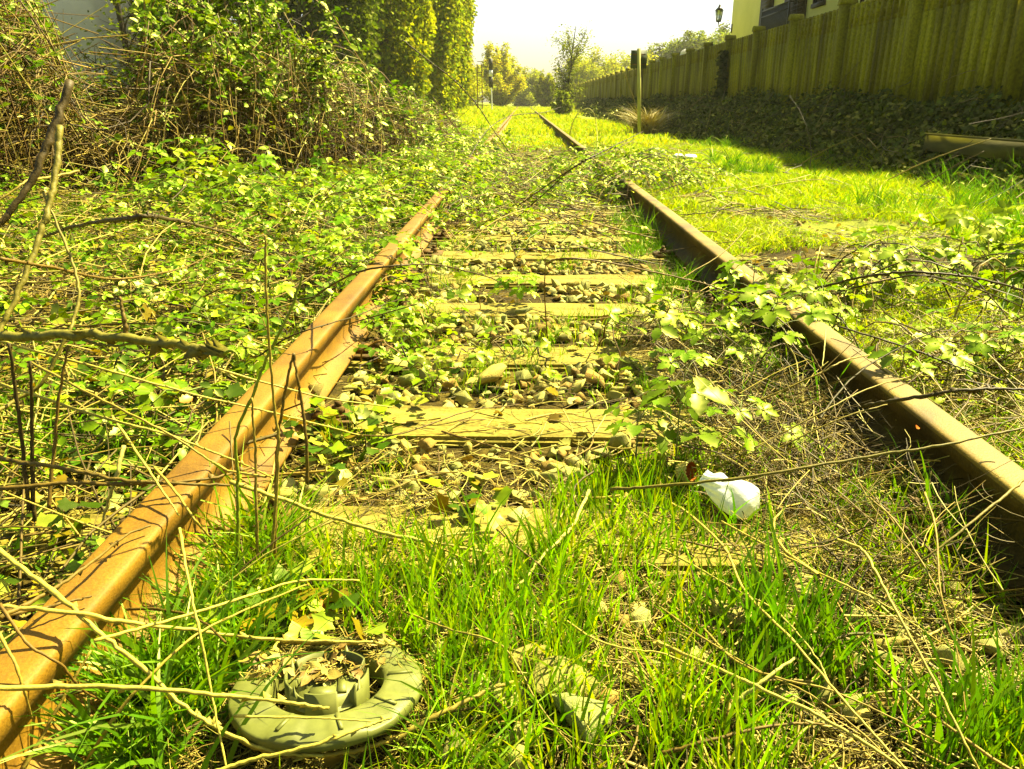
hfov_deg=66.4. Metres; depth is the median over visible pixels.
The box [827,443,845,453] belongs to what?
ballast stone
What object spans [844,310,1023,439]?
bramble patch
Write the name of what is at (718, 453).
dry stalk
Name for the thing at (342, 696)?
plastic cover
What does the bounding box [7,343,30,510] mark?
withered reed
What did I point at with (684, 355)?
bramble shoot
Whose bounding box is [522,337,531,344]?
ballast stone
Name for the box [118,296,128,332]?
dry stalk
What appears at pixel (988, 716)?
tall grass
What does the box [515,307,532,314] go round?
ballast stone
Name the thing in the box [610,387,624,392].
ballast stone
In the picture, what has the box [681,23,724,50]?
hill tree
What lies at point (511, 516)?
ballast stone
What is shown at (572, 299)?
ballast stone
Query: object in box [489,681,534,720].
ballast stone
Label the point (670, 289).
ballast stone
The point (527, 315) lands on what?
ballast stone
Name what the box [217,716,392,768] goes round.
bramble cane
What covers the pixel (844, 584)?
dry stalk
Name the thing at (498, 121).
bramble cane
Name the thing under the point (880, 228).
bramble shoot
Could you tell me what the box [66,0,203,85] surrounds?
bare tree
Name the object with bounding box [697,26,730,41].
hill tree
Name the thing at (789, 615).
ballast stone
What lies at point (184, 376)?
verge grass
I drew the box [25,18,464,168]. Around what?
bramble bush
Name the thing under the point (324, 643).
bramble cane
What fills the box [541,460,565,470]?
ballast stone
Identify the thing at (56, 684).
bramble cane
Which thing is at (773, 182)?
dry stalk
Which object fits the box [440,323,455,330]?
ballast stone
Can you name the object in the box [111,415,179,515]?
dry stalk
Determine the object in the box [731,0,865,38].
cream house
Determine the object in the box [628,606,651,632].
ballast stone
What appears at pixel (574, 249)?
ballast stone
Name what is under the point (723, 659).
ballast stone
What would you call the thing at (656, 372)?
ballast stone
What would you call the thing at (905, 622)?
ballast stone
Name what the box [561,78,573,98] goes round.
ivy clump
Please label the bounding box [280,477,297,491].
ballast stone
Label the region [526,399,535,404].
ballast stone
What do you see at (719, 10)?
wall lantern
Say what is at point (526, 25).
sky
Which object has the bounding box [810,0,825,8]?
window
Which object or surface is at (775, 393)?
bramble cane
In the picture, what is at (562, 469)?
ballast stone
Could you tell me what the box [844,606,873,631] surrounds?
ballast stone
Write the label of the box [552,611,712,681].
dry stalk
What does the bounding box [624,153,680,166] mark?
bramble cane
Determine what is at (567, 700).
ballast stone
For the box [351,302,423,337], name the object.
bramble shoot
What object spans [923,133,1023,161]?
retaining beam
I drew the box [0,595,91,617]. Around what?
bramble cane
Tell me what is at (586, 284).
ballast stone
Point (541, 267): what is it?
ballast stone
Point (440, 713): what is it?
bramble cane
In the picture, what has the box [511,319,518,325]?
ballast stone
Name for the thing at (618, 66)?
green bush
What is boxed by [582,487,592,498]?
ballast stone
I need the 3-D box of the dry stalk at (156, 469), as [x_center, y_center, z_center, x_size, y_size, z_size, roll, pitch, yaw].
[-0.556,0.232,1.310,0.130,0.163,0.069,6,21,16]
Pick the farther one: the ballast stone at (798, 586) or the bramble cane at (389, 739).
the ballast stone at (798, 586)
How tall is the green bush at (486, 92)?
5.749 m
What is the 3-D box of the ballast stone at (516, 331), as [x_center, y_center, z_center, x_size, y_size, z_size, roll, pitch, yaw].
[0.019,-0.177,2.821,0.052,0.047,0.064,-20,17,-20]
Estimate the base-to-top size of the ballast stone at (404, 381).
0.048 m
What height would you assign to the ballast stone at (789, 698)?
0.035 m
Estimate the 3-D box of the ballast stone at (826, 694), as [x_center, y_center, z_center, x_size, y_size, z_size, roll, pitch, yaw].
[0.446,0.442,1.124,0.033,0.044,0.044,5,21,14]
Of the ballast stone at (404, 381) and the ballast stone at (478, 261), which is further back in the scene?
the ballast stone at (478, 261)
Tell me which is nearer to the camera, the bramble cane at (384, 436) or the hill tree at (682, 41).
the bramble cane at (384, 436)
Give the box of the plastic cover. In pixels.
[228,636,421,752]
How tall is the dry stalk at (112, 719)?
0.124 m
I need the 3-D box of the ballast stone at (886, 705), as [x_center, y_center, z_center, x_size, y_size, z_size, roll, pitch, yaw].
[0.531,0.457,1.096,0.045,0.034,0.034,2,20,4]
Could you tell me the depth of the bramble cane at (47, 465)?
1.31 m
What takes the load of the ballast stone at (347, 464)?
on the ground at (556, 404)
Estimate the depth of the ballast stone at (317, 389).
2.19 m
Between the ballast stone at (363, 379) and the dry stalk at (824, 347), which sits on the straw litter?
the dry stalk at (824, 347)
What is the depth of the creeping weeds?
2.65 m
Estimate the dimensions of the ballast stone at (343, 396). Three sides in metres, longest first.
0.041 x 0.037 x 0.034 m
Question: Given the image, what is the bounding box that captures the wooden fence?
[572,0,1023,115]
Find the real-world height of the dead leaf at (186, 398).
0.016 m
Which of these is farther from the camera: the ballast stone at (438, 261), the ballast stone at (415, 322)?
the ballast stone at (438, 261)
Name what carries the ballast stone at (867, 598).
on the ground at (556, 404)
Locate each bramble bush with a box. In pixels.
[0,0,228,197]
[0,0,404,191]
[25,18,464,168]
[382,92,477,148]
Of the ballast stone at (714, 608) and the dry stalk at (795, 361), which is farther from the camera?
the dry stalk at (795, 361)
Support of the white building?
on the ground at (556, 404)
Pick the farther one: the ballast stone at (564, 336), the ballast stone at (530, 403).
the ballast stone at (564, 336)
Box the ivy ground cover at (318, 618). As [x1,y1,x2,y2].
[0,138,512,657]
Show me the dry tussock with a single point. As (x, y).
(649, 124)
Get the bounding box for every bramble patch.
[0,268,331,473]
[77,133,389,223]
[154,133,588,247]
[247,233,480,337]
[348,312,557,390]
[367,123,553,166]
[384,154,651,261]
[522,140,769,208]
[598,266,944,384]
[784,212,1023,339]
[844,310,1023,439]
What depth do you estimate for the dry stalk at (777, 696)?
0.99 m
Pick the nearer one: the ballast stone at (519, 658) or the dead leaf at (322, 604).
the ballast stone at (519, 658)
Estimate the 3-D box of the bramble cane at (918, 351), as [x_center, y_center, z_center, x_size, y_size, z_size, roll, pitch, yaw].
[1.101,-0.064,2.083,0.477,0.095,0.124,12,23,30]
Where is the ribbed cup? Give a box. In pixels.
[674,459,699,481]
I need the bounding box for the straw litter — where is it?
[0,141,1023,768]
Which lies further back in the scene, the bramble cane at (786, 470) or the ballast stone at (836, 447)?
the ballast stone at (836, 447)
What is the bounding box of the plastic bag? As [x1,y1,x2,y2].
[697,470,759,518]
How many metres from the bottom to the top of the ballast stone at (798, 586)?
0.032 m
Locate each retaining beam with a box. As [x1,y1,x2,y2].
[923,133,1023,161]
[950,171,1017,189]
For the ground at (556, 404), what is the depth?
2.43 m
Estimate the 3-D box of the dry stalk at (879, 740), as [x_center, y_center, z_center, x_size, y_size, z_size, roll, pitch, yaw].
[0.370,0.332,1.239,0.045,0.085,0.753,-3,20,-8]
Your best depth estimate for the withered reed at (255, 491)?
1.30 m
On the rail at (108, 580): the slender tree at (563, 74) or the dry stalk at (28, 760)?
the dry stalk at (28, 760)
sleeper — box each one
[0,495,997,586]
[106,400,1015,446]
[212,337,910,372]
[268,294,845,320]
[310,267,804,288]
[334,245,762,264]
[357,228,726,244]
[375,216,708,229]
[426,196,679,206]
[452,205,633,216]
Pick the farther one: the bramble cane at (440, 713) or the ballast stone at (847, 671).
the ballast stone at (847, 671)
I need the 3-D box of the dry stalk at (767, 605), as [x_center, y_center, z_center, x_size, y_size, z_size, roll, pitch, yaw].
[0.357,0.340,1.230,0.029,0.055,0.421,-8,21,-20]
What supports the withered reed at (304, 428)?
hanging from the withered reed at (282, 408)
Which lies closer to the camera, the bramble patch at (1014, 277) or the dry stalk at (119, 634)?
the dry stalk at (119, 634)
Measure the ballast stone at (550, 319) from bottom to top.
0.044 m
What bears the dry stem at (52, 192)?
on the ground at (556, 404)
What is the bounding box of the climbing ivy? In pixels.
[711,50,728,100]
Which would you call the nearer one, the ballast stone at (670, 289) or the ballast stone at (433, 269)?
the ballast stone at (670, 289)
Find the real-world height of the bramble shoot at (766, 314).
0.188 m
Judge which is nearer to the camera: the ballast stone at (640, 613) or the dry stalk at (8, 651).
the dry stalk at (8, 651)
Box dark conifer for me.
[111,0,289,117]
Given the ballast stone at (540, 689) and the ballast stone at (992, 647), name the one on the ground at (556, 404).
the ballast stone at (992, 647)
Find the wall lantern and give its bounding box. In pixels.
[715,5,732,32]
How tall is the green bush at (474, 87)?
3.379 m
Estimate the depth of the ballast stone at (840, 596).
1.33 m
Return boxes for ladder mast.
[477,61,482,109]
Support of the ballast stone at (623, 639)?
on the straw litter
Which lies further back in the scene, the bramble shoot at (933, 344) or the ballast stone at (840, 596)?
the bramble shoot at (933, 344)
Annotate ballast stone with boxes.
[266,487,296,498]
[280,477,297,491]
[308,384,323,395]
[334,393,349,403]
[339,458,353,469]
[342,381,362,392]
[353,376,368,383]
[376,477,397,488]
[382,355,407,366]
[397,374,414,388]
[402,396,410,404]
[408,321,420,329]
[410,478,425,484]
[410,623,424,643]
[411,464,426,473]
[416,438,436,451]
[418,287,432,294]
[419,369,433,382]
[424,267,434,273]
[424,313,437,321]
[425,283,438,288]
[425,471,437,478]
[426,323,435,335]
[426,641,443,654]
[428,619,447,639]
[429,255,436,263]
[431,325,442,335]
[433,356,453,368]
[436,256,449,265]
[438,468,456,484]
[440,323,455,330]
[441,558,467,578]
[441,729,471,768]
[443,297,457,302]
[453,390,472,405]
[459,371,465,379]
[464,377,478,384]
[464,670,492,692]
[465,473,488,481]
[469,258,483,263]
[470,266,478,273]
[471,324,483,335]
[476,295,486,298]
[477,239,487,245]
[477,363,506,385]
[480,331,496,341]
[482,400,494,408]
[489,568,507,584]
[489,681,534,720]
[496,328,506,334]
[501,719,532,752]
[506,398,513,404]
[506,742,535,768]
[507,506,529,521]
[510,490,526,503]
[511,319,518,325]
[511,642,552,678]
[512,329,524,338]
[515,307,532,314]
[515,370,531,383]
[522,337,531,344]
[522,500,538,508]
[524,313,531,319]
[524,655,601,697]
[526,332,533,338]
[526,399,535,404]
[529,365,540,374]
[529,614,551,643]
[533,391,547,402]
[537,264,547,273]
[537,323,553,334]
[538,280,547,289]
[539,468,557,483]
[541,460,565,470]
[542,317,556,323]
[548,463,572,476]
[548,692,613,748]
[551,278,560,288]
[557,333,568,340]
[568,295,577,302]
[569,245,580,250]
[569,280,579,286]
[570,290,580,294]
[576,392,585,399]
[581,280,591,289]
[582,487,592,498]
[584,368,603,383]
[588,601,607,617]
[595,358,611,367]
[596,282,605,286]
[596,380,605,388]
[598,368,614,379]
[604,614,630,634]
[605,266,614,272]
[606,570,628,597]
[608,432,630,450]
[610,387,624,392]
[613,634,633,646]
[615,356,637,371]
[617,287,624,293]
[626,594,636,607]
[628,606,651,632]
[633,295,643,303]
[636,390,647,397]
[640,264,649,271]
[648,370,674,381]
[654,473,674,486]
[668,286,681,292]
[711,599,751,628]
[719,652,738,674]
[755,478,770,494]
[774,685,798,713]
[783,709,796,722]
[784,612,797,629]
[790,573,824,598]
[811,679,833,711]
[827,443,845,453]
[828,585,843,607]
[833,649,859,680]
[839,694,871,724]
[843,586,886,604]
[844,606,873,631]
[870,636,908,651]
[875,698,909,714]
[891,614,915,629]
[892,623,907,636]
[899,667,922,678]
[923,573,969,602]
[932,644,968,675]
[934,597,966,615]
[963,668,987,683]
[975,637,1007,657]
[990,623,1023,647]
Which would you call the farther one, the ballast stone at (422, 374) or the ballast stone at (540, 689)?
the ballast stone at (422, 374)
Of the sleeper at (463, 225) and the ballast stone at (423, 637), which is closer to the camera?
the ballast stone at (423, 637)
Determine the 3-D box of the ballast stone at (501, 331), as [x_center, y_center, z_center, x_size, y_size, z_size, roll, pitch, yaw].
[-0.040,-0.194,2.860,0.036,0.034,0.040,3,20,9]
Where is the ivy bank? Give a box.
[574,81,1023,201]
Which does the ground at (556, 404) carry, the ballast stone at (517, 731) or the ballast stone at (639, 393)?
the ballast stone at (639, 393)
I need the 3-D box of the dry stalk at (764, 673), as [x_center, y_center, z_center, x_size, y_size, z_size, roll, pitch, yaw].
[0.386,0.398,1.042,0.330,0.035,0.066,18,26,40]
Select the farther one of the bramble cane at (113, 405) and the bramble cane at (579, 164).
the bramble cane at (579, 164)
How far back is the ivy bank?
10.09 m
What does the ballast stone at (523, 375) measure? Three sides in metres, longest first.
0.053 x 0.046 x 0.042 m
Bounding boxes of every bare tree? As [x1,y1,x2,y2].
[62,0,139,96]
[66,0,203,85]
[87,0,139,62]
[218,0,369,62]
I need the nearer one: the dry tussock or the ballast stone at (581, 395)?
the ballast stone at (581, 395)
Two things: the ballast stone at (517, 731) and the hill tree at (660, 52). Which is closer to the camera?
the ballast stone at (517, 731)
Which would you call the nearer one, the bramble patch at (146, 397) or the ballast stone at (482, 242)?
the bramble patch at (146, 397)
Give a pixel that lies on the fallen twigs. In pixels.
(86, 477)
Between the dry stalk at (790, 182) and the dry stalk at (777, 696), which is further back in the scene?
the dry stalk at (790, 182)
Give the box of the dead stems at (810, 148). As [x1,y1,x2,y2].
[644,68,1023,209]
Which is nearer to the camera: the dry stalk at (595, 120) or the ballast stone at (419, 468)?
the ballast stone at (419, 468)
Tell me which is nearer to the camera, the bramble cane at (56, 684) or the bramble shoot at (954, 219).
the bramble cane at (56, 684)
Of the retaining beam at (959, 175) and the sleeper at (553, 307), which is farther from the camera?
the retaining beam at (959, 175)
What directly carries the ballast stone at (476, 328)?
on the ground at (556, 404)
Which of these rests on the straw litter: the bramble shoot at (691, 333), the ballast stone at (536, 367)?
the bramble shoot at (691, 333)
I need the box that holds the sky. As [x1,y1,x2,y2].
[230,0,732,102]
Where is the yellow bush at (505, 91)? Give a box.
[479,41,527,105]
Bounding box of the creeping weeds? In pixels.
[349,158,743,396]
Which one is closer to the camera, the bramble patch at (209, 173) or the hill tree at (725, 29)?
the bramble patch at (209, 173)
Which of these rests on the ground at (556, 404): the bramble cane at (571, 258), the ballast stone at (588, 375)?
the ballast stone at (588, 375)
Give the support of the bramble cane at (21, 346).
on the ivy ground cover at (318, 618)
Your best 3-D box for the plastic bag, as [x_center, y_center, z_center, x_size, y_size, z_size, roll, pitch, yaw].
[0.437,0.225,1.585,0.125,0.079,0.098,7,21,18]
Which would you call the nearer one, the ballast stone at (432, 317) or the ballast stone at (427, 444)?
the ballast stone at (427, 444)
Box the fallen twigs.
[0,149,1023,768]
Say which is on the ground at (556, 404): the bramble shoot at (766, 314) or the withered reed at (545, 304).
the withered reed at (545, 304)
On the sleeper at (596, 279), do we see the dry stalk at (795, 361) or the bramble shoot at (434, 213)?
the bramble shoot at (434, 213)
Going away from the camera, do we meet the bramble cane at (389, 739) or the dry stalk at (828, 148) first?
the bramble cane at (389, 739)
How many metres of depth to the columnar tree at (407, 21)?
27.92 m
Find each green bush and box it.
[467,63,484,103]
[468,52,496,105]
[495,53,524,104]
[511,66,540,106]
[532,69,556,106]
[550,88,574,114]
[552,46,614,89]
[604,49,658,71]
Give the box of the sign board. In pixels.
[630,48,646,134]
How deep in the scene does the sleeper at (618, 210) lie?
5.97 m
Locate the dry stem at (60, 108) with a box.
[0,79,73,226]
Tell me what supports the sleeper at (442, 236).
on the ground at (556, 404)
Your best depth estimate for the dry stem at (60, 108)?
1.70 m
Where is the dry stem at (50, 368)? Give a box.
[0,192,80,411]
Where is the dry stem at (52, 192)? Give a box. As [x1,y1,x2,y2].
[0,125,63,330]
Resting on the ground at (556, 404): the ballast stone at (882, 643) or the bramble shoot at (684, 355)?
the ballast stone at (882, 643)
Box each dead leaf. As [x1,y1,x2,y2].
[179,394,192,402]
[320,598,331,610]
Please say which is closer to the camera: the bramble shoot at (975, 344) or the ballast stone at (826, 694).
the ballast stone at (826, 694)
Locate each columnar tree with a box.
[237,0,384,82]
[313,0,436,105]
[380,0,466,113]
[432,0,477,110]
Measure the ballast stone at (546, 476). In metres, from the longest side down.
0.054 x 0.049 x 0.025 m
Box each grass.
[0,156,427,486]
[0,334,1023,768]
[297,142,955,540]
[432,101,813,150]
[588,133,1023,465]
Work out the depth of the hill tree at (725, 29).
117.76 m
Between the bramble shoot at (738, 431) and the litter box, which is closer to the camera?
the bramble shoot at (738, 431)
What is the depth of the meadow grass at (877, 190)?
5.78 m
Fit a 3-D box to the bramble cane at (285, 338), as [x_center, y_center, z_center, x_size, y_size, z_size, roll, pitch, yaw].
[-0.483,-0.243,2.592,0.276,0.165,0.996,7,21,19]
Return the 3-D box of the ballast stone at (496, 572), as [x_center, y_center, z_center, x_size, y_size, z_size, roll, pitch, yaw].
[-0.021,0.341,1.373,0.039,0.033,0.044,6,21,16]
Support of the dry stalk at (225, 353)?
on the bramble cane at (208, 348)
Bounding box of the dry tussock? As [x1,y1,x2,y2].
[607,102,685,133]
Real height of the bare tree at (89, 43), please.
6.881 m
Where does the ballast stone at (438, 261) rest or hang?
on the ground at (556, 404)
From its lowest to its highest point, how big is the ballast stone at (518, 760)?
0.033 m
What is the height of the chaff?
0.039 m
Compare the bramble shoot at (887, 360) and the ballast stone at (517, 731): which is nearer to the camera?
the ballast stone at (517, 731)
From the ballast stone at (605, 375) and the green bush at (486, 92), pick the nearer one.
the ballast stone at (605, 375)
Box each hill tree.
[626,43,671,62]
[647,38,685,61]
[664,30,701,58]
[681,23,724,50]
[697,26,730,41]
[715,20,730,43]
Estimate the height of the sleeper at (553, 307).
0.216 m
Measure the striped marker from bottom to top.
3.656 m
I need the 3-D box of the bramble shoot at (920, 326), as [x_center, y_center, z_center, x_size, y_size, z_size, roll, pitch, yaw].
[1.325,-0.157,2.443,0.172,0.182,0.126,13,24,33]
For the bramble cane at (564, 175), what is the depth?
5.23 m
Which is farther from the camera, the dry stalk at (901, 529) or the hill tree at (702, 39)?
the hill tree at (702, 39)
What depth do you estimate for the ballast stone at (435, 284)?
3.56 m
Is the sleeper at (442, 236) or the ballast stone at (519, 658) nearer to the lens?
the ballast stone at (519, 658)
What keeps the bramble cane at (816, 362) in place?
on the rail at (934, 423)
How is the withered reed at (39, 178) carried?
on the ground at (556, 404)
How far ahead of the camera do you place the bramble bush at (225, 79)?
6.72 m
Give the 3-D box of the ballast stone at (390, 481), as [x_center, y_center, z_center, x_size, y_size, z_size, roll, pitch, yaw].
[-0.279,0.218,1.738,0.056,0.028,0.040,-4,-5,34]
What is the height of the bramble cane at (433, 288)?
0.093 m
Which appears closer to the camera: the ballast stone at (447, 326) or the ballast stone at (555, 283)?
the ballast stone at (447, 326)
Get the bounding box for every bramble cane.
[0,251,215,281]
[0,326,227,360]
[0,341,362,436]
[0,382,272,478]
[0,456,229,486]
[0,466,251,490]
[0,524,150,619]
[0,547,323,757]
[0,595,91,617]
[0,604,394,646]
[0,679,328,710]
[32,362,282,505]
[42,210,272,271]
[212,719,396,759]
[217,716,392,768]
[247,298,402,363]
[279,638,397,646]
[308,262,500,302]
[329,404,520,437]
[381,274,506,294]
[394,680,526,742]
[402,39,515,161]
[432,97,477,161]
[441,431,538,461]
[464,107,559,168]
[504,131,642,214]
[517,139,633,217]
[545,257,754,305]
[610,427,1023,490]
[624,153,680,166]
[712,373,919,470]
[722,355,868,418]
[740,404,887,467]
[800,270,1023,293]
[805,345,841,415]
[838,326,1023,385]
[840,274,1023,308]
[860,385,1023,408]
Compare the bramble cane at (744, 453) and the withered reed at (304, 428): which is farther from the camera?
the bramble cane at (744, 453)
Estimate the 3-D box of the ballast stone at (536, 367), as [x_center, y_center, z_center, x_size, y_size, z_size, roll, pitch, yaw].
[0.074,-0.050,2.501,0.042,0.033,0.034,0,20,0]
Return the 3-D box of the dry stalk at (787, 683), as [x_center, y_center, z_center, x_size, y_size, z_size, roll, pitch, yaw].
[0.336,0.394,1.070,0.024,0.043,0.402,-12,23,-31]
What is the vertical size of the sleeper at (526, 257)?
0.216 m
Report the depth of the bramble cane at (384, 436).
1.91 m
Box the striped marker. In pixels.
[489,56,492,108]
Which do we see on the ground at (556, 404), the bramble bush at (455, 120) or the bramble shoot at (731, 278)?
the bramble bush at (455, 120)
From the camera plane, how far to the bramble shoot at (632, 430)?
1.77 m
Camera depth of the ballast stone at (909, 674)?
1.15 m
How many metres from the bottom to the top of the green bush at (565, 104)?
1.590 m
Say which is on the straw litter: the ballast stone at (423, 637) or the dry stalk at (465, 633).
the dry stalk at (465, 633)
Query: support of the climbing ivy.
attached to the wooden fence
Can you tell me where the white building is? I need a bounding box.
[3,0,140,116]
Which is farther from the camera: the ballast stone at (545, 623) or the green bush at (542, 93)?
the green bush at (542, 93)
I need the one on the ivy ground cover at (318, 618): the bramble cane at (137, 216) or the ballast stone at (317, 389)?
the bramble cane at (137, 216)
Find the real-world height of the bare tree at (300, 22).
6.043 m
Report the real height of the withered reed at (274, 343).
0.487 m
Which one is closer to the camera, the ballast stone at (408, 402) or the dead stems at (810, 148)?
the ballast stone at (408, 402)
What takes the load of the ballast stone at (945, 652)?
on the straw litter
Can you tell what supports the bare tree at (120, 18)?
on the ground at (556, 404)
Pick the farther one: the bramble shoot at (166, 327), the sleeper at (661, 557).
the bramble shoot at (166, 327)
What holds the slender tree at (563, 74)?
on the ground at (556, 404)
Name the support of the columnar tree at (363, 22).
on the ground at (556, 404)
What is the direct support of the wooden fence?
on the ground at (556, 404)
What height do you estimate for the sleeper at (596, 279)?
0.222 m
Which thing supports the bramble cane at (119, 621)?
on the plastic cover
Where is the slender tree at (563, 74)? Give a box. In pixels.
[547,20,595,106]
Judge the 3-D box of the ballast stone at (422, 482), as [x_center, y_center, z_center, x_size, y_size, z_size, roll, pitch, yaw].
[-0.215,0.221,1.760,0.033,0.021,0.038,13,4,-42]
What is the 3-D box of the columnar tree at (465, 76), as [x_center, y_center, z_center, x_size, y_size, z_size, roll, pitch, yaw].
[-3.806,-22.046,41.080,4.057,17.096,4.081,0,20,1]
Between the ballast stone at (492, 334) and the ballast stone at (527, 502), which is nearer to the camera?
the ballast stone at (527, 502)
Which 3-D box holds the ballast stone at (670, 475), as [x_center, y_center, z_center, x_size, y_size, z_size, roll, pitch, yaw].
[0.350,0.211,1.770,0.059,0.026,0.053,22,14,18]
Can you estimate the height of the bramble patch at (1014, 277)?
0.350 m
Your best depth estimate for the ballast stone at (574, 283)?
3.59 m
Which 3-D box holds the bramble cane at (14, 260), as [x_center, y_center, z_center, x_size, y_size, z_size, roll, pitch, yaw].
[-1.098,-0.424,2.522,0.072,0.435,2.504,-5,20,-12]
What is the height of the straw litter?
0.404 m
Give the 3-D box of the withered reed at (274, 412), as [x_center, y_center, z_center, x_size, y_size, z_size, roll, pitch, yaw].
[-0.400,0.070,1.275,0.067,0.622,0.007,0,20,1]
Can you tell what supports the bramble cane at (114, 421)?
on the rail at (108, 580)
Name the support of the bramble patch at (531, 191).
on the ground at (556, 404)
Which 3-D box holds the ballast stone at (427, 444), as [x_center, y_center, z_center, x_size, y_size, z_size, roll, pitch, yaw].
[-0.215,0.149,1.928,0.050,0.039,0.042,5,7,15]
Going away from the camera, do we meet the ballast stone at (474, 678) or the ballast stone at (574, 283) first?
the ballast stone at (474, 678)
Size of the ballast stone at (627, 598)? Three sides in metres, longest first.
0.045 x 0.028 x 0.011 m
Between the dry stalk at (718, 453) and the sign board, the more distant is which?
the sign board
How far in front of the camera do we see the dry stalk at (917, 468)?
1.55 m
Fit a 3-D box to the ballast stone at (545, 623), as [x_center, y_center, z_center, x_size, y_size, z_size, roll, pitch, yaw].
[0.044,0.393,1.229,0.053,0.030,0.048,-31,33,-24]
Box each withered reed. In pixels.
[0,170,79,200]
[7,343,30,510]
[28,361,36,521]
[47,345,69,510]
[233,275,303,560]
[251,398,258,562]
[264,235,280,570]
[273,353,293,570]
[293,353,308,483]
[544,266,547,337]
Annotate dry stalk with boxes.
[0,603,118,709]
[0,632,32,718]
[21,650,91,768]
[27,285,60,321]
[80,583,308,768]
[82,338,157,346]
[93,579,359,642]
[97,445,125,535]
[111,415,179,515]
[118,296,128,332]
[153,466,228,559]
[178,527,226,765]
[223,349,239,363]
[229,480,492,554]
[233,714,374,721]
[402,610,571,747]
[496,528,558,580]
[516,489,590,589]
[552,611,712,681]
[569,108,597,146]
[578,393,607,445]
[652,640,906,768]
[660,549,829,682]
[660,607,897,768]
[660,722,824,755]
[672,502,905,768]
[682,445,768,470]
[703,628,940,743]
[721,520,940,643]
[733,174,810,190]
[735,656,796,702]
[752,179,826,190]
[782,338,799,402]
[801,133,861,163]
[822,329,825,366]
[837,538,979,768]
[867,495,948,617]
[876,479,1023,589]
[881,139,989,182]
[913,461,925,490]
[920,151,983,186]
[924,492,969,739]
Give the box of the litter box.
[673,154,696,159]
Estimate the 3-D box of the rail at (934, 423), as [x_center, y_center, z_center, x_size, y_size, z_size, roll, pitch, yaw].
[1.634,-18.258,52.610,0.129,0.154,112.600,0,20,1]
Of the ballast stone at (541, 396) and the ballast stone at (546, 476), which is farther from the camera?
the ballast stone at (541, 396)
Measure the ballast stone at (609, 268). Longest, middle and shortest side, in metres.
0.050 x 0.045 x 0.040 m
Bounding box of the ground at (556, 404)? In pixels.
[0,102,1023,768]
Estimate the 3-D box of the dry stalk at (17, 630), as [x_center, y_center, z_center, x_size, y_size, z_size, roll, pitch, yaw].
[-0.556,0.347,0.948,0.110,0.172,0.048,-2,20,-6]
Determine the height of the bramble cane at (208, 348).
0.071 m
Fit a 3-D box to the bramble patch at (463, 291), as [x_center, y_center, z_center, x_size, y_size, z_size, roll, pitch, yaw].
[-0.455,-0.482,3.400,1.189,0.267,1.070,16,25,38]
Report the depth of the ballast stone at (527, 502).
1.66 m
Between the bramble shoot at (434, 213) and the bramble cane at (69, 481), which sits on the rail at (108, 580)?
the bramble cane at (69, 481)
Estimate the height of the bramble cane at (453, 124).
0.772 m
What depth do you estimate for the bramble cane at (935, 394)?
1.51 m
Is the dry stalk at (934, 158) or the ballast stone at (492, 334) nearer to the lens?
the ballast stone at (492, 334)
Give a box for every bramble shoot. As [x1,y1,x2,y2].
[152,298,261,361]
[219,153,286,190]
[232,267,307,323]
[289,227,346,269]
[323,207,418,261]
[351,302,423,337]
[398,211,449,263]
[488,272,541,305]
[602,399,682,462]
[623,376,733,467]
[649,349,724,409]
[681,312,769,372]
[704,389,811,453]
[709,283,832,346]
[716,255,795,307]
[778,268,868,316]
[841,225,933,279]
[866,338,937,377]
[910,309,964,360]
[913,205,1023,281]
[921,337,976,389]
[964,322,1023,380]
[977,200,1023,264]
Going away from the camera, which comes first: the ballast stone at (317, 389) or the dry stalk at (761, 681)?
the dry stalk at (761, 681)
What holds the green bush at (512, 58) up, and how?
on the ground at (556, 404)
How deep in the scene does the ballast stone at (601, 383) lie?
2.32 m
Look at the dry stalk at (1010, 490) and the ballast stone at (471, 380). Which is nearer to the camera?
the dry stalk at (1010, 490)
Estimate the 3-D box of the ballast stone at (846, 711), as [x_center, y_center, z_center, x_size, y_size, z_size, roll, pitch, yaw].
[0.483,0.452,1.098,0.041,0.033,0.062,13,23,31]
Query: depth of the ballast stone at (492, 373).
2.34 m
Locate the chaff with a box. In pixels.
[238,627,424,685]
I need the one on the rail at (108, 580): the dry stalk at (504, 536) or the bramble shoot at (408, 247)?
the bramble shoot at (408, 247)
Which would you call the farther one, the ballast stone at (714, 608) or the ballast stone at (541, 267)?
the ballast stone at (541, 267)
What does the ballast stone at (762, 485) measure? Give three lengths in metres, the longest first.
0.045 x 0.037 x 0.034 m
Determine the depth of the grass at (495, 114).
22.58 m
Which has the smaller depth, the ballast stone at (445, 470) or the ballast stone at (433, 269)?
the ballast stone at (445, 470)
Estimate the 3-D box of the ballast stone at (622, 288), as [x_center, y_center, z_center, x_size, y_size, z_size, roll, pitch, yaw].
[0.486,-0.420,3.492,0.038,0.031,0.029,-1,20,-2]
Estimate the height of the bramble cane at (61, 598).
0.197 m
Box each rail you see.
[0,108,516,768]
[530,107,1023,604]

